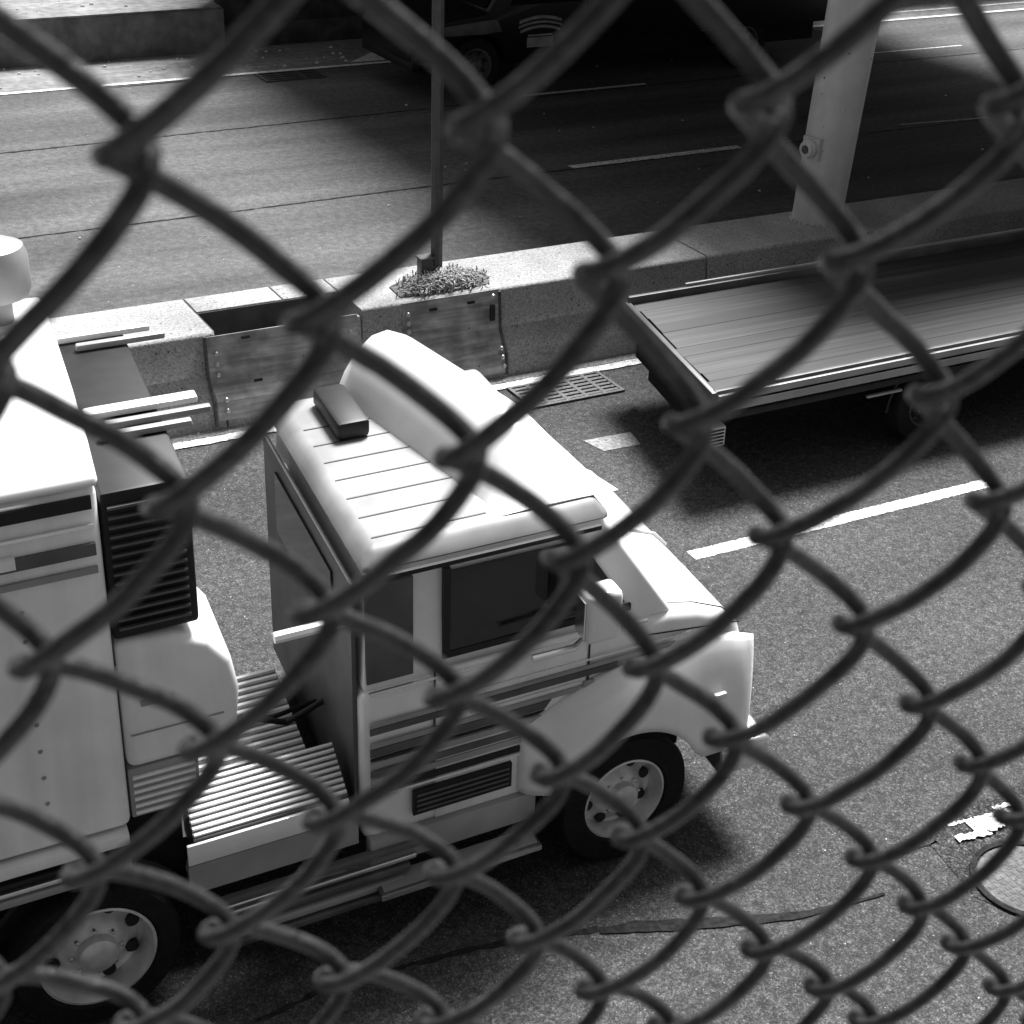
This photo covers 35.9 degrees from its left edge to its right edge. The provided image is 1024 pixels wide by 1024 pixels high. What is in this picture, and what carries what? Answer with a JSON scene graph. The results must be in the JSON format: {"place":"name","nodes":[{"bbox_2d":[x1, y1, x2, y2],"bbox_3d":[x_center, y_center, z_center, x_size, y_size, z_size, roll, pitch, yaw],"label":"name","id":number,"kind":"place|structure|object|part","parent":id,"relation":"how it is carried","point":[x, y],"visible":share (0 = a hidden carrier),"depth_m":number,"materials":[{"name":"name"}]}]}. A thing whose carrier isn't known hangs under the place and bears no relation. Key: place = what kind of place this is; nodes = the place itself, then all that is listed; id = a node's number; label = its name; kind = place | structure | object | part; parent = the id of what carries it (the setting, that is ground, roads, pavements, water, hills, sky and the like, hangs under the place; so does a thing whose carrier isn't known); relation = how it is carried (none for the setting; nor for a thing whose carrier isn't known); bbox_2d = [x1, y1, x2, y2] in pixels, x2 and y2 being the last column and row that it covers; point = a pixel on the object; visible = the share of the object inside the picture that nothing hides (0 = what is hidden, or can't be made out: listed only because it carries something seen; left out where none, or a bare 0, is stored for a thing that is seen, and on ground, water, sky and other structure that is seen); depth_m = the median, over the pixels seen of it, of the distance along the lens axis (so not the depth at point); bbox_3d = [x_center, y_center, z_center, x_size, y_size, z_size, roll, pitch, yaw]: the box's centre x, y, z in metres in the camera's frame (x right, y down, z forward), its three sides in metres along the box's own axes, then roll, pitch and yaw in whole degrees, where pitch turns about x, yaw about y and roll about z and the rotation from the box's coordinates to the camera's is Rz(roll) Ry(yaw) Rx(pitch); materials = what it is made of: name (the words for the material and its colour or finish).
{"place":"outdoors","nodes":[
{"label":"outdoors","id":0,"kind":"place"},
{"bbox_2d":[0,359,1023,1023],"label":"road","id":1,"kind":"structure","parent":0,"point":[918,521],"depth_m":10.23,"materials":[{"name":"grey asphalt"}]},
{"bbox_2d":[0,235,769,1023],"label":"utility truck","id":2,"kind":"object","parent":1,"relation":"on","point":[358,481],"visible":0.77,"depth_m":8.20,"materials":[{"name":"white paint"}]},
{"bbox_3d":[-1.153,0.207,8.717,0.014,0.380,1.210,-9,30,-19],"label":"rear window","id":3,"kind":"part","parent":2,"relation":"part of","materials":[{"name":"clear glass"}]},
{"bbox_3d":[0.004,1.164,8.626,0.921,0.960,0.060,-13,31,-25],"label":"door","id":4,"kind":"part","parent":2,"relation":"part of","materials":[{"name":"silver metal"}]},
{"bbox_3d":[0.150,0.409,8.371,1.154,0.540,0.032,-13,31,-25],"label":"window frame","id":5,"kind":"part","parent":2,"relation":"part of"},
{"bbox_3d":[0.150,0.404,8.370,1.073,0.470,0.028,-13,31,-25],"label":"door window","id":6,"kind":"part","parent":2,"relation":"part of","materials":[{"name":"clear glass"}]},
{"bbox_2d":[507,370,624,407],"bbox_3d":[0.530,-1.201,15.550,1.040,0.030,0.530,-13,31,-25],"label":"drain grate","id":7,"kind":"object","parent":1,"relation":"on","point":[583,386],"visible":0.63,"depth_m":15.55,"materials":[{"name":"black metal"}]},
{"bbox_2d":[625,228,1023,445],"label":"flatbed truck","id":8,"kind":"object","parent":1,"relation":"on","point":[957,305],"visible":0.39,"depth_m":14.78,"materials":[{"name":"metal"}]},
{"bbox_2d":[969,841,1023,916],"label":"manhole cover","id":9,"kind":"object","parent":1,"relation":"on","point":[1002,888],"visible":0.73,"depth_m":9.30,"materials":[{"name":"metal"}]},
{"bbox_2d":[0,8,1023,317],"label":"road","id":10,"kind":"structure","parent":0,"point":[316,176],"depth_m":23.09,"materials":[{"name":"grey asphalt"}]},
{"bbox_2d":[254,69,326,81],"bbox_3d":[-3.808,-7.506,27.205,1.100,0.030,0.620,-13,31,-25],"label":"drain grate","id":11,"kind":"object","parent":10,"relation":"on","point":[290,75],"visible":1,"depth_m":27.20,"materials":[{"name":"black metal"}]},
{"bbox_2d":[362,0,827,87],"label":"dark truck","id":12,"kind":"object","parent":10,"relation":"on","point":[484,40],"visible":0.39,"depth_m":26.88,"materials":[{"name":"black paint"}]},
{"bbox_3d":[0.580,-8.699,26.193,1.350,0.520,0.020,-13,31,-25],"label":"door window","id":13,"kind":"part","parent":12,"relation":"part of","materials":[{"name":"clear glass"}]},
{"bbox_2d":[0,0,1023,92],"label":"road shoulder","id":14,"kind":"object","parent":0,"point":[296,55],"visible":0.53,"depth_m":28.09},
{"bbox_2d":[0,0,224,67],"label":"wall","id":15,"kind":"structure","parent":14,"relation":"on","point":[99,30],"depth_m":27.94,"materials":[{"name":"concrete"}]},
{"bbox_2d":[214,0,363,45],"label":"tall wall","id":16,"kind":"structure","parent":14,"relation":"on","point":[307,21],"depth_m":29.58,"materials":[{"name":"grey concrete"}]},
{"label":"ground","id":17,"kind":"structure","parent":0,"visible":0},
{"bbox_2d":[170,353,640,448],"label":"road marking","id":18,"kind":"object","parent":17,"relation":"on","point":[209,436],"visible":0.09,"depth_m":15.66,"materials":[{"name":"paint"}]},
{"bbox_2d":[51,178,1023,437],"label":"median barrier","id":19,"kind":"object","parent":17,"relation":"on","point":[547,306],"visible":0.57,"depth_m":16.00,"materials":[{"name":"concrete"}]},
{"bbox_2d":[203,314,358,426],"bbox_3d":[-2.088,-1.329,14.709,1.507,0.800,0.236,-13,31,-25],"label":"steel plate","id":20,"kind":"object","parent":19,"relation":"attached to","point":[250,373],"visible":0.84,"depth_m":14.58,"materials":[{"name":"metal"}]},
{"bbox_2d":[389,262,489,297],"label":"grass","id":21,"kind":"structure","parent":19,"relation":"on","point":[441,279],"depth_m":15.51,"materials":[{"name":"grey plant"}]},
{"bbox_2d":[416,0,443,275],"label":"light post","id":22,"kind":"object","parent":21,"relation":"on","point":[428,262],"visible":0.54,"depth_m":15.15,"materials":[{"name":"metal"}]},
{"bbox_2d":[402,289,508,375],"bbox_3d":[-0.542,-1.684,15.453,1.057,0.820,0.239,-13,31,-25],"label":"steel plate","id":23,"kind":"object","parent":19,"relation":"attached to","point":[464,332],"visible":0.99,"depth_m":15.50,"materials":[{"name":"metal"}]},
{"bbox_2d":[788,0,878,226],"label":"bridge column","id":24,"kind":"structure","parent":19,"relation":"on","point":[827,146],"depth_m":17.20,"materials":[{"name":"paint"}]},
{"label":"walkway","id":25,"kind":"object","parent":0,"visible":0},
{"bbox_2d":[0,0,1023,1023],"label":"chain link fence","id":26,"kind":"object","parent":25,"relation":"on","point":[129,153],"visible":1,"depth_m":0.45,"materials":[{"name":"metal"}]}
]}

